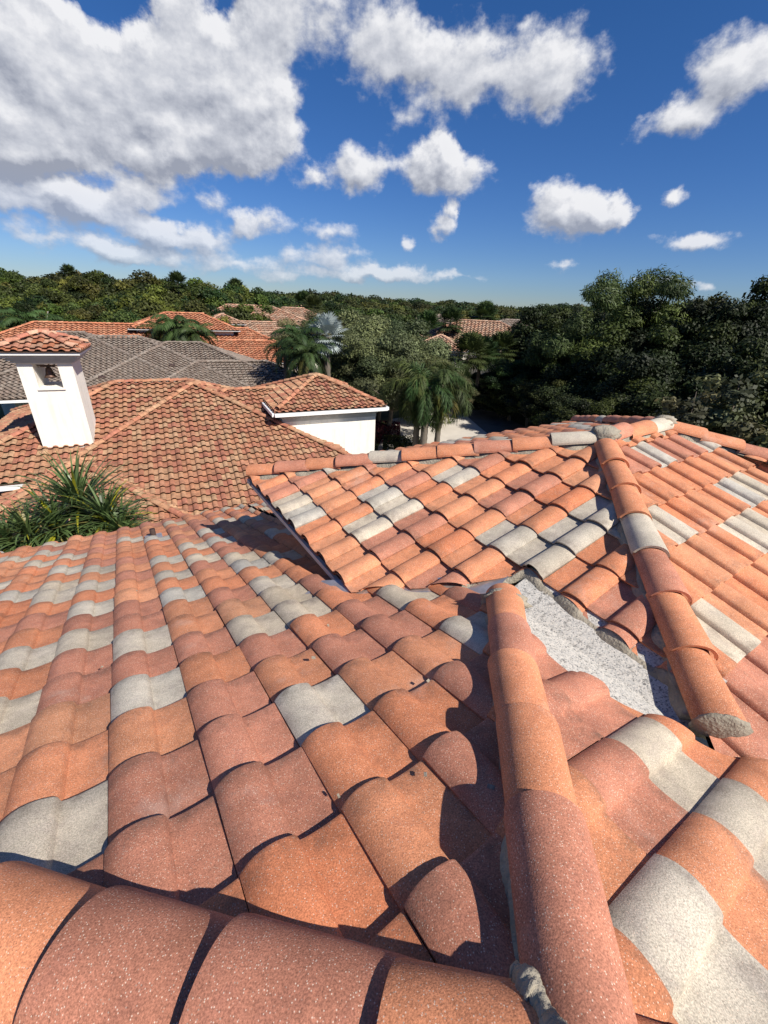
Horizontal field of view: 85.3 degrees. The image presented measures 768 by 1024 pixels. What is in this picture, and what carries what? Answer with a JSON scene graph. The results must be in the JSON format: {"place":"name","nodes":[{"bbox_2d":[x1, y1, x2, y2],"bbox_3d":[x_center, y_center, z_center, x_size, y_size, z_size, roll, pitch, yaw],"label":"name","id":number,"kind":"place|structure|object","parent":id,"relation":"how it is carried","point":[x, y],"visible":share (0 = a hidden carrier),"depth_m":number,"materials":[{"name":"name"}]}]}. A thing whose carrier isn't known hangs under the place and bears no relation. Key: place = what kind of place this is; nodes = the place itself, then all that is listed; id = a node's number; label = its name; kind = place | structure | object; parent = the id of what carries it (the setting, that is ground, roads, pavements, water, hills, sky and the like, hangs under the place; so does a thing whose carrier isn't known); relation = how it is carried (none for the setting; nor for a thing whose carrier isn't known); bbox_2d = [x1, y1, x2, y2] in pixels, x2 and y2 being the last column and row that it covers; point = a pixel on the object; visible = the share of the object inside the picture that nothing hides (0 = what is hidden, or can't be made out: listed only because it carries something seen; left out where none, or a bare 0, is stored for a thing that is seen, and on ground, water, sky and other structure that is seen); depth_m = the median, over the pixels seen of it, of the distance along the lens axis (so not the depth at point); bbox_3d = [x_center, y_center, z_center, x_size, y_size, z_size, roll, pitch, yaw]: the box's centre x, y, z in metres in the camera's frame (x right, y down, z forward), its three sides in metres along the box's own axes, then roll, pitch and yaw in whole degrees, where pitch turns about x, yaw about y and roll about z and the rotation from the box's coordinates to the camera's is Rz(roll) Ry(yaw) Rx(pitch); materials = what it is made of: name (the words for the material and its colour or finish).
{"place":"outdoors","nodes":[
{"label":"outdoors","id":0,"kind":"place"},
{"bbox_2d":[0,328,388,546],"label":"terracotta house","id":1,"kind":"structure","parent":0,"point":[191,446],"depth_m":15.23,"materials":[{"name":"tile"}]},
{"bbox_2d":[37,365,56,377],"bbox_3d":[-11.028,-4.644,13.741,0.493,0.395,0.357,7,27,9],"label":"bell","id":2,"kind":"object","parent":1,"relation":"hanging from","point":[49,373],"visible":0.97,"depth_m":13.68,"materials":[{"name":"brown metal"}]},
{"bbox_2d":[0,367,536,450],"bbox_3d":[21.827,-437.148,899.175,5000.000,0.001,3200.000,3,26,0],"label":"ground","id":3,"kind":"structure","parent":0,"point":[518,418],"depth_m":39.59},
{"bbox_2d":[0,271,24,285],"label":"broadleaf tree","id":4,"kind":"object","parent":3,"relation":"on","point":[7,276],"visible":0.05,"depth_m":72.89,"materials":[{"name":"green plant"}]},
{"bbox_2d":[0,267,40,285],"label":"broadleaf tree","id":5,"kind":"object","parent":3,"relation":"on","point":[2,270],"visible":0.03,"depth_m":74.73,"materials":[{"name":"green plant"}]},
{"bbox_2d":[1,275,47,292],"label":"broadleaf tree","id":6,"kind":"object","parent":3,"relation":"on","point":[34,280],"visible":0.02,"depth_m":66.91,"materials":[{"name":"green plant"}]},
{"bbox_2d":[0,293,55,309],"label":"broadleaf tree","id":7,"kind":"object","parent":3,"relation":"on","point":[32,302],"visible":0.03,"depth_m":52.95,"materials":[{"name":"green plant"}]},
{"bbox_2d":[0,301,58,327],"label":"palm tree","id":8,"kind":"object","parent":3,"relation":"on","point":[18,316],"visible":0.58,"depth_m":36.49,"materials":[{"name":"green plant"}]},
{"bbox_2d":[0,301,60,319],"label":"broadleaf tree","id":9,"kind":"object","parent":3,"relation":"on","point":[30,309],"visible":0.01,"depth_m":49.61,"materials":[{"name":"green plant"}]},
{"bbox_2d":[13,277,66,298],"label":"broadleaf tree","id":10,"kind":"object","parent":3,"relation":"on","point":[35,286],"visible":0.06,"depth_m":64.26,"materials":[{"name":"green plant"}]},
{"bbox_2d":[0,287,84,308],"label":"broadleaf tree","id":11,"kind":"object","parent":3,"relation":"on","point":[70,300],"visible":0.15,"depth_m":56.78,"materials":[{"name":"green plant"}]},
{"bbox_2d":[11,275,78,292],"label":"broadleaf tree","id":12,"kind":"object","parent":3,"relation":"on","point":[19,287],"visible":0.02,"depth_m":66.32,"materials":[{"name":"green plant"}]},
{"bbox_2d":[18,287,84,305],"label":"broadleaf tree","id":13,"kind":"object","parent":3,"relation":"on","point":[52,295],"visible":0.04,"depth_m":55.97,"materials":[{"name":"green plant"}]},
{"bbox_2d":[41,269,81,280],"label":"broadleaf tree","id":14,"kind":"object","parent":3,"relation":"on","point":[58,277],"visible":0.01,"depth_m":71.03,"materials":[{"name":"green plant"}]},
{"bbox_2d":[33,303,100,318],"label":"broadleaf tree","id":15,"kind":"object","parent":3,"relation":"on","point":[50,308],"visible":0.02,"depth_m":50.57,"materials":[{"name":"green plant"}]},
{"bbox_2d":[52,276,100,301],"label":"broadleaf tree","id":16,"kind":"object","parent":3,"relation":"on","point":[74,283],"visible":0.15,"depth_m":63.87,"materials":[{"name":"green plant"}]},
{"bbox_2d":[0,446,158,552],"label":"strap leaved plant","id":17,"kind":"object","parent":3,"relation":"on","point":[90,510],"visible":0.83,"depth_m":9.19,"materials":[{"name":"green plant"}]},
{"bbox_2d":[70,308,93,321],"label":"broadleaf tree","id":18,"kind":"object","parent":3,"relation":"on","point":[79,314],"visible":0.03,"depth_m":46.66,"materials":[{"name":"green plant"}]},
{"bbox_2d":[61,313,103,321],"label":"broadleaf tree","id":19,"kind":"object","parent":3,"relation":"on","point":[71,318],"visible":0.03,"depth_m":44.49,"materials":[{"name":"green plant"}]},
{"bbox_2d":[65,304,107,321],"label":"broadleaf tree","id":20,"kind":"object","parent":3,"relation":"on","point":[95,312],"visible":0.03,"depth_m":52.09,"materials":[{"name":"green plant"}]},
{"bbox_2d":[77,269,116,288],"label":"broadleaf tree","id":21,"kind":"object","parent":3,"relation":"on","point":[98,277],"visible":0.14,"depth_m":69.09,"materials":[{"name":"green plant"}]},
{"bbox_2d":[76,277,138,301],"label":"broadleaf tree","id":22,"kind":"object","parent":3,"relation":"on","point":[104,286],"visible":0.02,"depth_m":66.01,"materials":[{"name":"green plant"}]},
{"bbox_2d":[94,293,134,319],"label":"broadleaf tree","id":23,"kind":"object","parent":3,"relation":"on","point":[107,303],"visible":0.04,"depth_m":55.92,"materials":[{"name":"green plant"}]},
{"bbox_2d":[105,309,140,322],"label":"broadleaf tree","id":24,"kind":"object","parent":3,"relation":"on","point":[124,317],"visible":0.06,"depth_m":44.65,"materials":[{"name":"green plant"}]},
{"bbox_2d":[96,280,152,301],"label":"broadleaf tree","id":25,"kind":"object","parent":3,"relation":"on","point":[120,286],"visible":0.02,"depth_m":64.72,"materials":[{"name":"green plant"}]},
{"bbox_2d":[86,292,181,321],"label":"broadleaf tree","id":26,"kind":"object","parent":3,"relation":"on","point":[148,303],"visible":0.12,"depth_m":52.71,"materials":[{"name":"green plant"}]},
{"bbox_2d":[95,284,187,308],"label":"broadleaf tree","id":27,"kind":"object","parent":3,"relation":"on","point":[169,297],"visible":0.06,"depth_m":63.04,"materials":[{"name":"green plant"}]},
{"bbox_2d":[0,330,297,406],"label":"brown roof house","id":28,"kind":"structure","parent":3,"relation":"on","point":[105,358],"depth_m":27.95,"materials":[{"name":"tile"}]},
{"bbox_2d":[0,311,297,414],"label":"orange roof house","id":29,"kind":"structure","parent":3,"relation":"on","point":[247,341],"depth_m":37.22,"materials":[{"name":"tile"}]},
{"bbox_2d":[127,269,181,295],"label":"broadleaf tree","id":30,"kind":"object","parent":3,"relation":"on","point":[148,278],"visible":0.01,"depth_m":70.46,"materials":[{"name":"green plant"}]},
{"bbox_2d":[136,313,174,341],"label":"palm tree","id":31,"kind":"object","parent":3,"relation":"on","point":[151,323],"visible":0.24,"depth_m":35.64,"materials":[{"name":"green plant"}]},
{"bbox_2d":[165,270,189,293],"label":"palm tree","id":32,"kind":"object","parent":3,"relation":"on","point":[177,277],"visible":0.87,"depth_m":70.22,"materials":[{"name":"green plant"}]},
{"bbox_2d":[149,313,208,343],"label":"palm tree","id":33,"kind":"object","parent":3,"relation":"on","point":[167,324],"visible":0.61,"depth_m":33.39,"materials":[{"name":"green plant"}]},
{"bbox_2d":[160,277,204,296],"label":"broadleaf tree","id":34,"kind":"object","parent":3,"relation":"on","point":[191,283],"visible":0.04,"depth_m":77.15,"materials":[{"name":"green plant"}]},
{"bbox_2d":[168,299,211,315],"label":"broadleaf tree","id":35,"kind":"object","parent":3,"relation":"on","point":[192,305],"visible":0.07,"depth_m":54.04,"materials":[{"name":"green plant"}]},
{"bbox_2d":[170,314,217,345],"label":"palm tree","id":36,"kind":"object","parent":3,"relation":"on","point":[194,335],"visible":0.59,"depth_m":34.12,"materials":[{"name":"green plant"}]},
{"bbox_2d":[179,304,234,315],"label":"broadleaf tree","id":37,"kind":"object","parent":3,"relation":"on","point":[215,311],"depth_m":57.88,"materials":[{"name":"green plant"}]},
{"bbox_2d":[176,285,239,308],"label":"broadleaf tree","id":38,"kind":"object","parent":3,"relation":"on","point":[217,299],"visible":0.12,"depth_m":60.60,"materials":[{"name":"green plant"}]},
{"bbox_2d":[213,282,271,303],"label":"broadleaf tree","id":39,"kind":"object","parent":3,"relation":"on","point":[233,289],"visible":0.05,"depth_m":71.50,"materials":[{"name":"green plant"}]},
{"bbox_2d":[217,303,272,320],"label":"broadleaf tree","id":40,"kind":"object","parent":3,"relation":"on","point":[243,311],"visible":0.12,"depth_m":57.50,"materials":[{"name":"green plant"}]},
{"bbox_2d":[240,285,279,303],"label":"broadleaf tree","id":41,"kind":"object","parent":3,"relation":"on","point":[252,293],"visible":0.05,"depth_m":75.34,"materials":[{"name":"green plant"}]},
{"bbox_2d":[210,304,331,372],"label":"brown orange house","id":42,"kind":"structure","parent":3,"relation":"on","point":[267,328],"depth_m":61.17,"materials":[{"name":"ceramic"}]},
{"bbox_2d":[245,294,298,312],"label":"broadleaf tree","id":43,"kind":"object","parent":3,"relation":"on","point":[263,300],"visible":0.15,"depth_m":63.57,"materials":[{"name":"green plant"}]},
{"bbox_2d":[263,336,295,378],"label":"palm tree","id":44,"kind":"object","parent":3,"relation":"on","point":[283,358],"visible":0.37,"depth_m":28.15,"materials":[{"name":"green plant"}]},
{"bbox_2d":[292,289,308,307],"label":"palm tree","id":45,"kind":"object","parent":3,"relation":"on","point":[299,295],"visible":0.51,"depth_m":79.69,"materials":[{"name":"green plant"}]},
{"bbox_2d":[272,332,332,380],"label":"palm tree","id":46,"kind":"object","parent":3,"relation":"on","point":[307,364],"visible":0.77,"depth_m":25.08,"materials":[{"name":"green plant"}]},
{"bbox_2d":[271,316,335,374],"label":"palm tree","id":47,"kind":"object","parent":3,"relation":"on","point":[303,335],"visible":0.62,"depth_m":26.48,"materials":[{"name":"green plant"}]},
{"bbox_2d":[268,309,353,370],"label":"oak tree","id":48,"kind":"object","parent":3,"relation":"on","point":[281,322],"visible":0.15,"depth_m":46.28,"materials":[{"name":"green plant"}]},
{"bbox_2d":[301,293,323,311],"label":"palm tree","id":49,"kind":"object","parent":3,"relation":"on","point":[312,300],"visible":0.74,"depth_m":75.58,"materials":[{"name":"green plant"}]},
{"bbox_2d":[309,311,346,376],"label":"palm tree","id":50,"kind":"object","parent":3,"relation":"on","point":[330,323],"visible":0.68,"depth_m":27.30,"materials":[{"name":"grey plant"}]},
{"bbox_2d":[321,301,351,313],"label":"broadleaf tree","id":51,"kind":"object","parent":3,"relation":"on","point":[328,304],"visible":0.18,"depth_m":86.87,"materials":[{"name":"green plant"}]},
{"bbox_2d":[319,294,362,302],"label":"broadleaf tree","id":52,"kind":"object","parent":3,"relation":"on","point":[327,298],"visible":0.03,"depth_m":148.15,"materials":[{"name":"green plant"}]},
{"bbox_2d":[309,329,399,389],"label":"oak tree","id":53,"kind":"object","parent":3,"relation":"on","point":[363,354],"visible":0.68,"depth_m":29.03,"materials":[{"name":"green plant"}]},
{"bbox_2d":[331,305,383,315],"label":"broadleaf tree","id":54,"kind":"object","parent":3,"relation":"on","point":[336,311],"visible":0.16,"depth_m":85.18,"materials":[{"name":"green plant"}]},
{"bbox_2d":[354,295,396,302],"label":"broadleaf tree","id":55,"kind":"object","parent":3,"relation":"on","point":[373,297],"visible":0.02,"depth_m":198.40,"materials":[{"name":"green plant"}]},
{"bbox_2d":[348,302,404,311],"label":"broadleaf tree","id":56,"kind":"object","parent":3,"relation":"on","point":[394,306],"visible":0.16,"depth_m":105.66,"materials":[{"name":"green plant"}]},
{"bbox_2d":[375,419,400,443],"bbox_3d":[-0.011,-6.197,32.202,2.575,1.426,2.164,3,26,0],"label":"red shrub","id":57,"kind":"object","parent":3,"relation":"on","point":[383,427],"visible":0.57,"depth_m":31.40,"materials":[{"name":"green plant"}]},
{"bbox_2d":[329,308,451,421],"bbox_3d":[-0.307,-9.996,34.737,11.593,12.347,10.523,3,26,0],"label":"oak tree","id":58,"kind":"object","parent":3,"relation":"on","point":[397,340],"visible":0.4,"depth_m":32.23,"materials":[{"name":"green plant"}]},
{"bbox_2d":[377,306,409,316],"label":"broadleaf tree","id":59,"kind":"object","parent":3,"relation":"on","point":[399,311],"visible":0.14,"depth_m":86.98,"materials":[{"name":"green plant"}]},
{"bbox_2d":[337,350,460,436],"bbox_3d":[1.256,-7.510,30.740,9.550,8.171,8.260,3,26,0],"label":"oak tree","id":60,"kind":"object","parent":3,"relation":"on","point":[367,386],"visible":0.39,"depth_m":28.40,"materials":[{"name":"green plant"}]},
{"bbox_2d":[382,434,419,450],"bbox_3d":[1.263,-4.745,29.766,2.760,1.136,2.145,3,26,0],"label":"clipped hedge","id":61,"kind":"object","parent":3,"relation":"on","point":[389,439],"visible":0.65,"depth_m":29.23,"materials":[{"name":"green plant"}]},
{"bbox_2d":[398,301,433,308],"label":"broadleaf tree","id":62,"kind":"object","parent":3,"relation":"on","point":[418,304],"visible":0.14,"depth_m":141.94,"materials":[{"name":"green plant"}]},
{"bbox_2d":[384,320,455,410],"bbox_3d":[2.209,-13.254,40.769,8.849,10.188,8.280,-6,28,-18],"label":"oak tree","id":63,"kind":"object","parent":3,"relation":"on","point":[418,335],"visible":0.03,"depth_m":37.28,"materials":[{"name":"green plant"}]},
{"bbox_2d":[415,308,441,330],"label":"palm tree","id":64,"kind":"object","parent":3,"relation":"on","point":[429,316],"visible":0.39,"depth_m":55.52,"materials":[{"name":"green plant"}]},
{"bbox_2d":[419,356,466,390],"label":"oak tree","id":65,"kind":"object","parent":3,"relation":"on","point":[431,363],"visible":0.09,"depth_m":33.95,"materials":[{"name":"green plant"}]},
{"bbox_2d":[435,305,464,335],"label":"palm tree","id":66,"kind":"object","parent":3,"relation":"on","point":[451,314],"visible":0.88,"depth_m":51.94,"materials":[{"name":"green plant"}]},
{"bbox_2d":[434,301,477,310],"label":"broadleaf tree","id":67,"kind":"object","parent":3,"relation":"on","point":[469,307],"visible":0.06,"depth_m":142.76,"materials":[{"name":"green plant"}]},
{"bbox_2d":[441,378,480,427],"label":"oak tree","id":68,"kind":"object","parent":3,"relation":"on","point":[475,394],"visible":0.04,"depth_m":34.16,"materials":[{"name":"green plant"}]},
{"bbox_2d":[420,319,510,383],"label":"tan roof house","id":69,"kind":"structure","parent":3,"relation":"on","point":[483,327],"depth_m":53.97,"materials":[{"name":"tile"}]},
{"bbox_2d":[461,372,490,399],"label":"oak tree","id":70,"kind":"object","parent":3,"relation":"on","point":[483,390],"visible":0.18,"depth_m":43.85,"materials":[{"name":"green plant"}]},
{"bbox_2d":[468,380,530,417],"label":"oak tree","id":71,"kind":"object","parent":3,"relation":"on","point":[488,402],"visible":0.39,"depth_m":38.91,"materials":[{"name":"green plant"}]},
{"bbox_2d":[487,329,517,361],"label":"palm tree","id":72,"kind":"object","parent":3,"relation":"on","point":[506,340],"visible":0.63,"depth_m":41.93,"materials":[{"name":"green plant"}]},
{"bbox_2d":[484,357,552,420],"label":"oak tree","id":73,"kind":"object","parent":3,"relation":"on","point":[502,370],"visible":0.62,"depth_m":37.33,"materials":[{"name":"green plant"}]},
{"bbox_2d":[496,377,551,427],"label":"oak tree","id":74,"kind":"object","parent":3,"relation":"on","point":[517,395],"visible":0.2,"depth_m":35.63,"materials":[{"name":"green plant"}]},
{"bbox_2d":[515,378,576,415],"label":"oak tree","id":75,"kind":"object","parent":3,"relation":"on","point":[525,406],"visible":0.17,"depth_m":32.39,"materials":[{"name":"green plant"}]},
{"bbox_2d":[506,304,606,361],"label":"oak tree","id":76,"kind":"object","parent":3,"relation":"on","point":[549,320],"visible":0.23,"depth_m":42.24,"materials":[{"name":"green plant"}]},
{"bbox_2d":[508,309,631,368],"bbox_3d":[19.102,-10.666,41.340,13.005,16.902,13.417,3,26,0],"label":"oak tree","id":77,"kind":"object","parent":3,"relation":"on","point":[518,357],"depth_m":39.62,"materials":[{"name":"green plant"}]},
{"bbox_2d":[529,380,619,425],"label":"oak tree","id":78,"kind":"object","parent":3,"relation":"on","point":[550,392],"visible":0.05,"depth_m":28.95,"materials":[{"name":"green plant"}]},
{"bbox_2d":[537,393,653,425],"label":"oak tree","id":79,"kind":"object","parent":3,"relation":"on","point":[585,406],"visible":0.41,"depth_m":23.33,"materials":[{"name":"green plant"}]},
{"bbox_2d":[518,263,696,381],"bbox_3d":[18.620,-10.642,36.553,13.064,19.409,12.528,22,32,34],"label":"oak tree","id":80,"kind":"object","parent":3,"relation":"on","point":[560,348],"visible":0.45,"depth_m":31.90,"materials":[{"name":"green plant"}]},
{"bbox_2d":[582,302,669,380],"bbox_3d":[22.183,-10.147,38.103,13.665,16.886,14.548,-19,34,-36],"label":"oak tree","id":81,"kind":"object","parent":3,"relation":"on","point":[648,318],"depth_m":32.90,"materials":[{"name":"green plant"}]},
{"bbox_2d":[541,319,724,397],"bbox_3d":[18.301,-6.074,30.203,12.378,13.944,12.493,3,26,0],"label":"oak tree","id":82,"kind":"object","parent":3,"relation":"on","point":[613,359],"visible":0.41,"depth_m":28.22,"materials":[{"name":"green plant"}]},
{"bbox_2d":[584,372,711,416],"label":"oak tree","id":83,"kind":"object","parent":3,"relation":"on","point":[639,397],"visible":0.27,"depth_m":23.26,"materials":[{"name":"green plant"}]},
{"bbox_2d":[600,291,767,348],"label":"oak tree","id":84,"kind":"object","parent":3,"relation":"on","point":[649,306],"visible":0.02,"depth_m":30.95,"materials":[{"name":"green plant"}]},
{"bbox_2d":[633,336,767,420],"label":"oak tree","id":85,"kind":"object","parent":3,"relation":"on","point":[747,348],"visible":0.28,"depth_m":23.91,"materials":[{"name":"green plant"}]},
{"bbox_2d":[648,367,767,447],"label":"bush","id":86,"kind":"object","parent":3,"relation":"on","point":[734,403],"visible":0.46,"depth_m":13.07,"materials":[{"name":"green plant"}]},
{"bbox_2d":[652,389,767,444],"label":"bush","id":87,"kind":"object","parent":3,"relation":"on","point":[683,412],"visible":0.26,"depth_m":12.47,"materials":[{"name":"green plant"}]},
{"bbox_2d":[654,296,767,361],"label":"oak tree","id":88,"kind":"object","parent":3,"relation":"on","point":[738,317],"visible":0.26,"depth_m":26.63,"materials":[{"name":"green plant"}]},
{"bbox_2d":[678,274,767,362],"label":"oak tree","id":89,"kind":"object","parent":3,"relation":"on","point":[759,287],"visible":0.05,"depth_m":27.09,"materials":[{"name":"green plant"}]},
{"bbox_2d":[696,347,767,426],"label":"oak tree","id":90,"kind":"object","parent":3,"relation":"on","point":[757,365],"visible":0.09,"depth_m":21.91,"materials":[{"name":"green plant"}]},
{"bbox_2d":[0,415,767,1023],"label":"tiled house","id":91,"kind":"structure","parent":0,"point":[464,731],"depth_m":1.53,"materials":[{"name":"tile"}]},
{"bbox_2d":[0,0,767,307],"label":"sky","id":92,"kind":"structure","parent":0,"point":[501,152],"materials":[{"name":"blue"}]},
{"bbox_2d":[378,410,486,450],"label":"driveway","id":93,"kind":"structure","parent":0,"point":[467,426],"depth_m":35.98,"materials":[{"name":"concrete"}]},
{"bbox_2d":[376,356,458,446],"bbox_3d":[1.869,-5.934,25.533,5.133,6.990,4.093,-10,29,-24],"label":"palm tree","id":94,"kind":"object","parent":93,"relation":"on","point":[405,384],"visible":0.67,"depth_m":24.34,"materials":[{"name":"green plant"}]},
{"bbox_2d":[395,361,463,444],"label":"palm tree","id":95,"kind":"object","parent":93,"relation":"on","point":[446,401],"visible":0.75,"depth_m":23.82,"materials":[{"name":"green plant"}]},
{"bbox_2d":[410,357,475,441],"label":"palm tree","id":96,"kind":"object","parent":93,"relation":"on","point":[443,380],"visible":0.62,"depth_m":24.87,"materials":[{"name":"green plant"}]},
{"bbox_2d":[448,330,492,411],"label":"palm tree","id":97,"kind":"object","parent":93,"relation":"on","point":[472,340],"visible":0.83,"depth_m":38.56,"materials":[{"name":"green plant"}]},
{"bbox_2d":[470,300,501,320],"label":"tree","id":98,"kind":"object","parent":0,"point":[487,309],"visible":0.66,"depth_m":62.15,"materials":[{"name":"green plant"}]},
{"bbox_2d":[464,409,524,433],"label":"street","id":99,"kind":"structure","parent":0,"point":[489,421],"depth_m":39.18,"materials":[{"name":"grey asphalt"}]},
{"bbox_2d":[466,333,501,409],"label":"palm tree","id":100,"kind":"object","parent":99,"relation":"on","point":[492,346],"visible":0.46,"depth_m":40.54,"materials":[{"name":"green plant"}]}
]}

